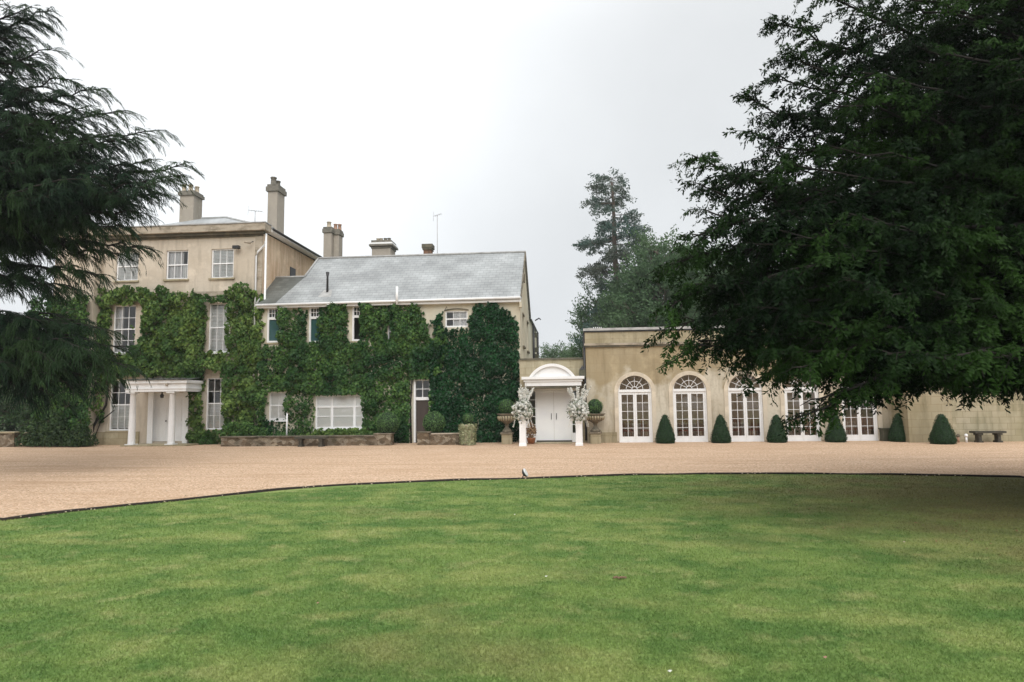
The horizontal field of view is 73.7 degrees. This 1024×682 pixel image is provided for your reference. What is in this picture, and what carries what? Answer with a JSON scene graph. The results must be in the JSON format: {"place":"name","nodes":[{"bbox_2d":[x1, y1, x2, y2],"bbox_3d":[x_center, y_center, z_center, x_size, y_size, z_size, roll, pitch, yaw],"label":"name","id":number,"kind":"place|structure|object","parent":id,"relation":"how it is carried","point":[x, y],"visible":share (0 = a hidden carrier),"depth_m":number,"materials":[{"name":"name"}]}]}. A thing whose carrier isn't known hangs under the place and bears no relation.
{"place":"outdoors","nodes":[
{"label":"outdoors","id":0,"kind":"place"},
{"bbox_2d":[219,421,315,435],"bbox_3d":[-11.037,4.210,31.101,4.703,1.137,0.649,-1,-5,5],"label":"shrub","id":1,"kind":"object","parent":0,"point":[249,429],"depth_m":31.14,"materials":[{"name":"green plant"}]},
{"bbox_2d":[219,433,394,446],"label":"rubble planter wall","id":2,"kind":"structure","parent":0,"point":[379,439],"depth_m":29.83,"materials":[{"name":"stone"}]},
{"bbox_2d":[376,411,399,432],"bbox_3d":[-5.442,3.617,30.005,1.065,1.082,1.063,-1,-5,5],"label":"box ball","id":3,"kind":"object","parent":2,"relation":"on","point":[387,421],"visible":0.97,"depth_m":29.68,"materials":[{"name":"green plant"}]},
{"bbox_2d":[300,427,373,434],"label":"shrub","id":4,"kind":"object","parent":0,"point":[337,431],"depth_m":30.82,"materials":[{"name":"green plant"}]},
{"bbox_2d":[0,0,1003,357],"label":"sky","id":5,"kind":"structure","parent":0,"point":[374,118],"materials":[{"name":"white"}]},
{"bbox_2d":[0,474,1023,681],"bbox_3d":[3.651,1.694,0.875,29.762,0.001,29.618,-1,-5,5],"label":"lawn","id":6,"kind":"structure","parent":0,"point":[613,531],"depth_m":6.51,"materials":[{"name":"green plant"}]},
{"bbox_2d":[613,576,626,578],"bbox_3d":[1.010,2.214,6.396,0.130,0.025,0.049,-1,-5,5],"label":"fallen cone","id":7,"kind":"object","parent":6,"relation":"on","point":[618,577],"visible":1,"depth_m":6.39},
{"bbox_2d":[637,0,1023,439],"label":"yew tree","id":8,"kind":"object","parent":6,"relation":"on","point":[901,275],"visible":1,"depth_m":9.29,"materials":[{"name":"green plant"}]},
{"bbox_2d":[737,475,1023,548],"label":"leaf litter","id":9,"kind":"object","parent":6,"relation":"on","point":[894,508],"visible":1,"depth_m":10.64,"materials":[{"name":"brown plant"}]},
{"bbox_2d":[0,441,1023,517],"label":"gravel drive","id":10,"kind":"structure","parent":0,"point":[35,479],"depth_m":19.66,"materials":[{"name":"beige gravel"}]},
{"bbox_2d":[0,431,27,446],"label":"garden wall","id":11,"kind":"structure","parent":10,"relation":"on","point":[7,438],"depth_m":31.93,"materials":[{"name":"stone"}]},
{"bbox_2d":[14,415,52,446],"bbox_3d":[-22.284,4.193,32.067,1.893,1.535,1.580,-1,-5,5],"label":"garden shrub","id":12,"kind":"object","parent":10,"relation":"on","point":[31,431],"visible":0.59,"depth_m":31.73,"materials":[{"name":"green plant"}]},
{"bbox_2d":[30,405,69,446],"bbox_3d":[-21.077,3.939,31.726,2.210,1.944,1.768,-1,-5,5],"label":"garden shrub","id":13,"kind":"object","parent":10,"relation":"on","point":[53,439],"visible":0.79,"depth_m":31.41,"materials":[{"name":"green plant"}]},
{"bbox_2d":[59,423,99,446],"bbox_3d":[-19.894,4.292,31.420,1.680,1.159,1.371,1,-5,-15],"label":"garden shrub","id":14,"kind":"object","parent":10,"relation":"on","point":[78,437],"visible":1,"depth_m":31.17,"materials":[{"name":"green plant"}]},
{"bbox_2d":[0,0,204,420],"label":"cedar tree","id":15,"kind":"object","parent":10,"relation":"on","point":[47,196],"visible":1,"depth_m":18.15,"materials":[{"name":"green plant"}]},
{"bbox_2d":[47,176,321,445],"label":"manor house","id":16,"kind":"structure","parent":10,"relation":"on","point":[213,256],"depth_m":33.05,"materials":[{"name":"paint"}]},
{"bbox_2d":[27,293,94,446],"bbox_3d":[-21.527,1.306,32.406,3.528,7.422,0.788,-1,-5,5],"label":"wall creeper","id":17,"kind":"object","parent":16,"relation":"attached to","point":[82,314],"depth_m":32.26,"materials":[{"name":"green plant"}]},
{"bbox_2d":[105,379,132,431],"bbox_3d":[-18.833,3.119,32.884,1.300,2.534,0.260,-1,-5,5],"label":"window","id":18,"kind":"structure","parent":16,"relation":"in","point":[122,408],"depth_m":32.94,"materials":[{"name":"white paint"}]},
{"bbox_2d":[113,305,135,354],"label":"window","id":19,"kind":"structure","parent":16,"relation":"in","point":[119,312],"depth_m":33.35,"materials":[{"name":"white paint"}]},
{"bbox_2d":[113,252,138,282],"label":"window","id":20,"kind":"structure","parent":16,"relation":"in","point":[130,279],"depth_m":33.58,"materials":[{"name":"white paint"}]},
{"bbox_2d":[152,396,168,440],"bbox_3d":[-16.878,3.718,32.777,0.748,2.162,0.108,-1,-5,5],"label":"front door","id":21,"kind":"structure","parent":16,"relation":"in","point":[161,405],"depth_m":32.78,"materials":[{"name":"white paint"}]},
{"bbox_2d":[168,396,182,440],"bbox_3d":[-16.122,3.705,32.736,0.748,2.162,0.058,-1,-5,5],"label":"front door","id":22,"kind":"structure","parent":16,"relation":"in","point":[179,399],"depth_m":32.70,"materials":[{"name":"white paint"}]},
{"bbox_2d":[163,250,188,280],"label":"window","id":23,"kind":"structure","parent":16,"relation":"in","point":[175,270],"depth_m":33.40,"materials":[{"name":"white paint"}]},
{"bbox_2d":[90,281,265,444],"bbox_3d":[-16.633,1.092,32.582,10.140,7.810,0.893,-1,-5,5],"label":"wall creeper","id":24,"kind":"object","parent":16,"relation":"attached to","point":[245,385],"depth_m":32.47,"materials":[{"name":"green plant"}]},
{"bbox_2d":[206,378,224,430],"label":"window","id":25,"kind":"structure","parent":16,"relation":"in","point":[214,419],"depth_m":32.53,"materials":[{"name":"white paint"}]},
{"bbox_2d":[205,303,229,353],"bbox_3d":[-14.049,-0.600,32.799,1.229,2.451,0.260,-1,-5,5],"label":"window","id":26,"kind":"structure","parent":16,"relation":"in","point":[217,337],"depth_m":32.90,"materials":[{"name":"white paint"}]},
{"bbox_2d":[208,249,234,279],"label":"window","id":27,"kind":"structure","parent":16,"relation":"in","point":[224,262],"depth_m":33.18,"materials":[{"name":"white paint"}]},
{"bbox_2d":[290,267,295,275],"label":"side window","id":28,"kind":"structure","parent":16,"relation":"in","point":[292,271],"depth_m":36.40,"materials":[{"name":"glass"}]},
{"bbox_2d":[294,436,328,446],"bbox_3d":[-8.607,4.320,29.303,1.350,0.420,0.420,-1,-5,5],"label":"stone bench","id":29,"kind":"object","parent":10,"relation":"on","point":[321,439],"visible":1,"depth_m":29.16,"materials":[{"name":"grey stone"}]},
{"bbox_2d":[255,212,530,442],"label":"house wing","id":30,"kind":"structure","parent":10,"relation":"on","point":[459,286],"depth_m":32.41,"materials":[{"name":"grey tile"}]},
{"bbox_2d":[265,309,279,343],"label":"window","id":31,"kind":"structure","parent":30,"relation":"in","point":[272,327],"depth_m":32.39,"materials":[{"name":"white paint"}]},
{"bbox_2d":[268,392,286,421],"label":"window","id":32,"kind":"structure","parent":30,"relation":"in","point":[276,407],"depth_m":32.07,"materials":[{"name":"white paint"}]},
{"bbox_2d":[308,307,321,343],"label":"window","id":33,"kind":"structure","parent":30,"relation":"in","point":[312,319],"depth_m":32.21,"materials":[{"name":"white paint"}]},
{"bbox_2d":[313,395,363,430],"bbox_3d":[-8.002,3.331,31.694,2.431,1.655,0.230,-1,-5,5],"label":"window","id":34,"kind":"structure","parent":30,"relation":"in","point":[338,411],"depth_m":31.78,"materials":[{"name":"white paint"}]},
{"bbox_2d":[255,301,447,442],"bbox_3d":[-7.412,1.432,31.601,9.145,6.698,0.811,-1,-5,5],"label":"wall creeper","id":35,"kind":"object","parent":30,"relation":"attached to","point":[335,340],"depth_m":31.58,"materials":[{"name":"green plant"}]},
{"bbox_2d":[350,306,365,342],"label":"window","id":36,"kind":"structure","parent":30,"relation":"in","point":[354,316],"depth_m":32.03,"materials":[{"name":"white paint"}]},
{"bbox_2d":[388,323,394,339],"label":"window","id":37,"kind":"structure","parent":30,"relation":"in","point":[389,331],"depth_m":31.85,"materials":[{"name":"white paint"}]},
{"bbox_2d":[416,400,428,441],"bbox_3d":[-4.096,3.686,31.388,0.607,1.918,0.063,-1,-5,5],"label":"back door","id":38,"kind":"structure","parent":30,"relation":"in","point":[422,406],"depth_m":31.40,"materials":[{"name":"grey wood"}]},
{"bbox_2d":[445,310,467,326],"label":"window","id":39,"kind":"structure","parent":30,"relation":"in","point":[459,318],"depth_m":31.69,"materials":[{"name":"white paint"}]},
{"bbox_2d":[428,301,520,442],"bbox_3d":[-1.719,1.327,31.157,4.281,6.639,0.681,-1,-5,5],"label":"wall ivy","id":40,"kind":"object","parent":30,"relation":"attached to","point":[479,330],"depth_m":31.07,"materials":[{"name":"green plant"}]},
{"bbox_2d":[416,431,460,444],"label":"rubble planter wall","id":41,"kind":"structure","parent":10,"relation":"on","point":[426,438],"depth_m":29.31,"materials":[{"name":"stone"}]},
{"bbox_2d":[423,411,445,432],"bbox_3d":[-3.409,3.586,29.966,1.051,1.040,1.027,-1,-5,5],"label":"box ball","id":42,"kind":"object","parent":41,"relation":"on","point":[433,421],"visible":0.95,"depth_m":29.64,"materials":[{"name":"green plant"}]},
{"bbox_2d":[458,413,476,444],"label":"potted plant","id":43,"kind":"object","parent":10,"relation":"on","point":[467,435],"visible":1,"depth_m":28.75,"materials":[{"name":"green plant"}]},
{"bbox_2d":[20,469,961,517],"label":"pebbles","id":44,"kind":"object","parent":10,"relation":"on","point":[459,479],"visible":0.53,"depth_m":14.68,"materials":[{"name":"beige stone"}]},
{"bbox_2d":[497,413,514,443],"bbox_3d":[-0.215,3.802,29.612,0.880,1.304,0.880,-1,-5,5],"label":"stone urn","id":45,"kind":"object","parent":10,"relation":"on","point":[507,433],"visible":0.85,"depth_m":29.36,"materials":[{"name":"beige stone"}]},
{"bbox_2d":[499,399,513,413],"bbox_3d":[-0.238,2.868,29.698,0.714,0.724,0.718,-1,-5,5],"label":"box ball","id":46,"kind":"object","parent":45,"relation":"in","point":[505,405],"visible":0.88,"depth_m":29.47,"materials":[{"name":"green plant"}]},
{"bbox_2d":[0,472,1023,520],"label":"lawn edging","id":47,"kind":"object","parent":10,"relation":"on","point":[200,497],"visible":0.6,"depth_m":14.57,"materials":[{"name":"soil"}]},
{"bbox_2d":[519,468,527,477],"bbox_3d":[0.176,2.950,15.154,0.430,0.231,0.184,2,-6,-24],"label":"garden spotlight","id":48,"kind":"object","parent":47,"relation":"on","point":[524,473],"visible":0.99,"depth_m":15.16,"materials":[{"name":"metal"}]},
{"bbox_2d":[519,421,526,445],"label":"plinth","id":49,"kind":"structure","parent":10,"relation":"on","point":[522,435],"depth_m":27.81,"materials":[{"name":"white paint"}]},
{"bbox_2d":[511,383,534,426],"bbox_3d":[0.430,2.622,28.055,1.060,1.836,0.911,-1,-5,5],"label":"flower arrangement","id":50,"kind":"object","parent":49,"relation":"on","point":[522,410],"visible":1,"depth_m":27.92,"materials":[{"name":"white plant"}]},
{"bbox_2d":[526,422,536,443],"bbox_3d":[0.830,3.952,29.417,0.509,0.944,0.414,-1,-5,5],"label":"dried flower display","id":51,"kind":"object","parent":10,"relation":"on","point":[531,438],"visible":0.99,"depth_m":29.31,"materials":[{"name":"brown plant"}]},
{"bbox_2d":[519,357,586,443],"bbox_3d":[1.897,2.694,31.068,2.923,3.728,4.140,-1,-5,5],"label":"entrance link","id":52,"kind":"object","parent":10,"relation":"on","point":[550,381],"visible":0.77,"depth_m":30.16,"materials":[{"name":"paint"}]},
{"bbox_2d":[536,391,553,439],"bbox_3d":[1.471,3.310,30.201,0.755,2.153,0.123,-1,-5,5],"label":"door","id":53,"kind":"structure","parent":52,"relation":"in","point":[545,399],"depth_m":30.21,"materials":[{"name":"grey paint"}]},
{"bbox_2d":[554,391,571,439],"bbox_3d":[2.231,3.294,30.135,0.755,2.153,0.123,-1,-5,5],"label":"door","id":54,"kind":"structure","parent":52,"relation":"in","point":[562,399],"depth_m":30.14,"materials":[{"name":"grey paint"}]},
{"bbox_2d":[579,365,585,377],"bbox_3d":[3.090,1.335,29.952,0.283,0.543,0.291,-1,-5,5],"label":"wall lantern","id":55,"kind":"object","parent":52,"relation":"attached to","point":[582,370],"depth_m":29.81,"materials":[{"name":"metal"}]},
{"bbox_2d":[575,421,582,445],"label":"plinth","id":56,"kind":"structure","parent":10,"relation":"on","point":[579,441],"depth_m":27.61,"materials":[{"name":"white paint"}]},
{"bbox_2d":[566,384,590,427],"bbox_3d":[2.694,2.617,27.849,1.006,1.795,0.937,-3,-6,25],"label":"flower arrangement","id":57,"kind":"object","parent":56,"relation":"on","point":[580,404],"visible":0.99,"depth_m":27.73,"materials":[{"name":"white plant"}]},
{"bbox_2d":[586,413,604,443],"bbox_3d":[3.553,3.727,29.082,0.880,1.266,0.880,-1,-5,5],"label":"stone urn","id":58,"kind":"object","parent":10,"relation":"on","point":[595,432],"visible":0.86,"depth_m":28.83,"materials":[{"name":"beige stone"}]},
{"bbox_2d":[588,399,602,413],"bbox_3d":[3.546,2.808,29.171,0.735,0.735,0.717,-1,-5,5],"label":"box ball","id":59,"kind":"object","parent":58,"relation":"in","point":[595,406],"visible":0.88,"depth_m":28.94,"materials":[{"name":"green plant"}]},
{"bbox_2d":[654,415,674,443],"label":"topiary bush","id":60,"kind":"object","parent":10,"relation":"on","point":[665,434],"visible":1,"depth_m":28.39,"materials":[{"name":"green plant"}]},
{"bbox_2d":[710,414,731,442],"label":"topiary bush","id":61,"kind":"object","parent":10,"relation":"on","point":[720,432],"visible":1,"depth_m":28.20,"materials":[{"name":"green plant"}]},
{"bbox_2d":[583,325,891,442],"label":"orangery","id":62,"kind":"structure","parent":10,"relation":"on","point":[624,379],"depth_m":29.56,"materials":[{"name":"paint"}]},
{"bbox_2d":[623,420,633,435],"bbox_3d":[5.214,3.995,30.523,0.400,0.944,0.400,-4,-6,29],"label":"dining chair","id":63,"kind":"object","parent":62,"relation":"on","point":[629,430],"visible":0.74,"depth_m":30.38,"materials":[{"name":"brown wood"}]},
{"bbox_2d":[622,423,644,435],"bbox_3d":[5.527,4.183,31.486,1.240,0.738,1.240,-1,-5,5],"label":"round table","id":64,"kind":"object","parent":62,"relation":"on","point":[638,426],"visible":0.27,"depth_m":31.00,"materials":[{"name":"beige fabric"}]},
{"bbox_2d":[618,378,652,442],"bbox_3d":[5.337,2.930,29.601,1.433,2.904,0.120,-1,-5,5],"label":"french window","id":65,"kind":"structure","parent":62,"relation":"in","point":[622,439],"depth_m":29.56,"materials":[{"name":"white paint"}]},
{"bbox_2d":[640,420,648,435],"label":"dining chair","id":66,"kind":"object","parent":62,"relation":"on","point":[641,430],"visible":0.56,"depth_m":30.34,"materials":[{"name":"brown wood"}]},
{"bbox_2d":[678,419,687,435],"bbox_3d":[7.598,3.947,30.315,0.400,0.944,0.400,-2,-5,10],"label":"dining chair","id":67,"kind":"object","parent":62,"relation":"on","point":[680,420],"visible":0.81,"depth_m":30.15,"materials":[{"name":"brown wood"}]},
{"bbox_2d":[677,423,696,435],"bbox_3d":[7.844,4.136,31.284,1.240,0.738,1.240,-1,-5,5],"label":"round table","id":68,"kind":"object","parent":62,"relation":"on","point":[683,433],"visible":0.21,"depth_m":30.76,"materials":[{"name":"white wood"}]},
{"bbox_2d":[673,375,707,441],"bbox_3d":[7.655,2.883,29.399,1.433,2.904,0.120,-1,-5,5],"label":"french window","id":69,"kind":"structure","parent":62,"relation":"in","point":[690,438],"depth_m":29.35,"materials":[{"name":"white paint"}]},
{"bbox_2d":[692,419,703,435],"bbox_3d":[8.267,3.938,30.306,0.400,0.944,0.400,2,-6,-26],"label":"dining chair","id":70,"kind":"object","parent":62,"relation":"on","point":[701,424],"visible":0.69,"depth_m":30.16,"materials":[{"name":"brown wood"}]},
{"bbox_2d":[732,419,741,435],"bbox_3d":[9.896,3.900,30.115,0.400,0.944,0.400,-3,-6,24],"label":"dining chair","id":71,"kind":"object","parent":62,"relation":"on","point":[740,429],"visible":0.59,"depth_m":29.94,"materials":[{"name":"brown wood"}]},
{"bbox_2d":[732,422,749,435],"bbox_3d":[10.162,4.089,31.082,1.240,0.738,1.240,-1,-5,5],"label":"round table","id":72,"kind":"object","parent":62,"relation":"on","point":[735,433],"visible":0.15,"depth_m":30.53,"materials":[{"name":"white wood"}]},
{"bbox_2d":[728,375,763,441],"bbox_3d":[9.972,2.836,29.197,1.433,2.904,0.120,-1,-5,5],"label":"french window","id":73,"kind":"structure","parent":62,"relation":"in","point":[746,438],"depth_m":29.13,"materials":[{"name":"white paint"}]},
{"bbox_2d":[748,419,758,434],"bbox_3d":[10.612,3.890,30.102,0.400,0.944,0.400,1,-5,-15],"label":"dining chair","id":74,"kind":"object","parent":62,"relation":"on","point":[752,429],"visible":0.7,"depth_m":29.93,"materials":[{"name":"brown wood"}]},
{"bbox_2d":[788,422,800,434],"bbox_3d":[12.480,4.042,30.880,1.240,0.738,1.240,-1,-5,5],"label":"round table","id":75,"kind":"object","parent":62,"relation":"on","point":[791,432],"visible":0.06,"depth_m":30.31,"materials":[{"name":"white wood"}]},
{"bbox_2d":[784,380,820,440],"bbox_3d":[12.290,2.789,28.995,1.433,2.904,0.120,-1,-5,5],"label":"french window","id":76,"kind":"structure","parent":62,"relation":"in","point":[802,437],"depth_m":28.94,"materials":[{"name":"white paint"}]},
{"bbox_2d":[805,418,813,434],"bbox_3d":[12.930,3.843,29.900,0.400,0.944,0.400,0,-5,-8],"label":"dining chair","id":77,"kind":"object","parent":62,"relation":"on","point":[808,429],"visible":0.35,"depth_m":29.74,"materials":[{"name":"brown wood"}]},
{"bbox_2d":[845,418,852,434],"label":"dining chair","id":78,"kind":"object","parent":62,"relation":"on","point":[848,429],"visible":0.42,"depth_m":29.54,"materials":[{"name":"brown wood"}]},
{"bbox_2d":[845,421,856,434],"bbox_3d":[14.797,3.995,30.678,1.240,0.738,1.240,-1,-5,5],"label":"round table","id":79,"kind":"object","parent":62,"relation":"on","point":[854,424],"visible":0.18,"depth_m":30.15,"materials":[{"name":"white wood"}]},
{"bbox_2d":[842,387,878,440],"bbox_3d":[14.608,2.742,28.793,1.433,2.904,0.120,-1,-5,5],"label":"french window","id":80,"kind":"structure","parent":62,"relation":"in","point":[873,437],"depth_m":28.68,"materials":[{"name":"white paint"}]},
{"bbox_2d":[854,418,868,434],"bbox_3d":[15.203,3.797,29.702,0.400,0.944,0.400,2,-6,-26],"label":"dining chair","id":81,"kind":"object","parent":62,"relation":"on","point":[864,424],"visible":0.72,"depth_m":29.55,"materials":[{"name":"brown wood"}]},
{"bbox_2d":[863,417,872,434],"bbox_3d":[15.765,3.828,30.103,0.400,0.944,0.400,-1,-5,4],"label":"dining chair","id":82,"kind":"object","parent":62,"relation":"on","point":[871,428],"visible":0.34,"depth_m":30.25,"materials":[{"name":"brown wood"}]},
{"bbox_2d":[766,414,787,442],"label":"topiary bush","id":83,"kind":"object","parent":10,"relation":"on","point":[774,430],"visible":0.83,"depth_m":28.00,"materials":[{"name":"green plant"}]},
{"bbox_2d":[824,415,847,442],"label":"topiary bush","id":84,"kind":"object","parent":10,"relation":"on","point":[835,435],"visible":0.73,"depth_m":27.75,"materials":[{"name":"green plant"}]},
{"bbox_2d":[878,428,888,440],"bbox_3d":[15.894,3.866,28.253,1.240,0.534,0.400,-1,-5,5],"label":"planter trough","id":85,"kind":"object","parent":10,"relation":"on","point":[883,432],"visible":0.36,"depth_m":28.14,"materials":[{"name":"grey stone"}]},
{"bbox_2d":[888,413,905,441],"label":"topiary bush","id":86,"kind":"object","parent":10,"relation":"on","point":[896,432],"visible":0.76,"depth_m":27.62,"materials":[{"name":"green plant"}]},
{"bbox_2d":[870,387,952,442],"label":"stone end block","id":87,"kind":"structure","parent":10,"relation":"on","point":[919,418],"depth_m":27.11,"materials":[{"name":"beige stone"}]},
{"bbox_2d":[928,414,956,444],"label":"topiary bush","id":88,"kind":"object","parent":10,"relation":"on","point":[942,432],"visible":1,"depth_m":25.82,"materials":[{"name":"green plant"}]},
{"bbox_2d":[951,392,1023,441],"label":"garden wall","id":89,"kind":"structure","parent":10,"relation":"on","point":[994,416],"depth_m":27.16,"materials":[{"name":"stone"}]},
{"bbox_2d":[969,431,1006,442],"bbox_3d":[18.572,3.731,26.636,1.150,0.440,0.420,-1,-5,5],"label":"stone bench","id":90,"kind":"object","parent":10,"relation":"on","point":[979,434],"visible":0.99,"depth_m":26.50,"materials":[{"name":"grey stone"}]},
{"label":"ground","id":91,"kind":"structure","parent":0,"visible":0},
{"bbox_2d":[0,385,47,434],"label":"garden tree","id":92,"kind":"object","parent":91,"relation":"on","point":[8,421],"visible":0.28,"depth_m":45.88,"materials":[{"name":"green plant"}]},
{"bbox_2d":[529,318,540,357],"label":"range","id":93,"kind":"structure","parent":91,"relation":"on","point":[534,343],"depth_m":40.20,"materials":[{"name":"paint"}]},
{"bbox_2d":[539,340,568,357],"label":"broad tree","id":94,"kind":"object","parent":91,"relation":"on","point":[551,353],"visible":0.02,"depth_m":93.88,"materials":[{"name":"green plant"}]},
{"bbox_2d":[555,331,579,357],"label":"broad tree","id":95,"kind":"object","parent":91,"relation":"on","point":[563,354],"visible":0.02,"depth_m":89.08,"materials":[{"name":"green plant"}]},
{"bbox_2d":[563,278,606,357],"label":"broad tree","id":96,"kind":"object","parent":91,"relation":"on","point":[582,316],"visible":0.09,"depth_m":65.17,"materials":[{"name":"green plant"}]},
{"bbox_2d":[569,167,652,353],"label":"conifer tree","id":97,"kind":"object","parent":91,"relation":"on","point":[598,269],"visible":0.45,"depth_m":61.82,"materials":[{"name":"green plant"}]},
{"bbox_2d":[586,258,654,327],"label":"broad tree","id":98,"kind":"object","parent":91,"relation":"on","point":[603,303],"visible":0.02,"depth_m":59.21,"materials":[{"name":"green plant"}]},
{"bbox_2d":[596,224,717,327],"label":"broad tree","id":99,"kind":"object","parent":91,"relation":"on","point":[632,312],"visible":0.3,"depth_m":53.84,"materials":[{"name":"green plant"}]},
{"bbox_2d":[680,237,737,325],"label":"broad tree","id":100,"kind":"object","parent":91,"relation":"on","point":[703,276],"visible":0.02,"depth_m":55.51,"materials":[{"name":"green plant"}]}
]}

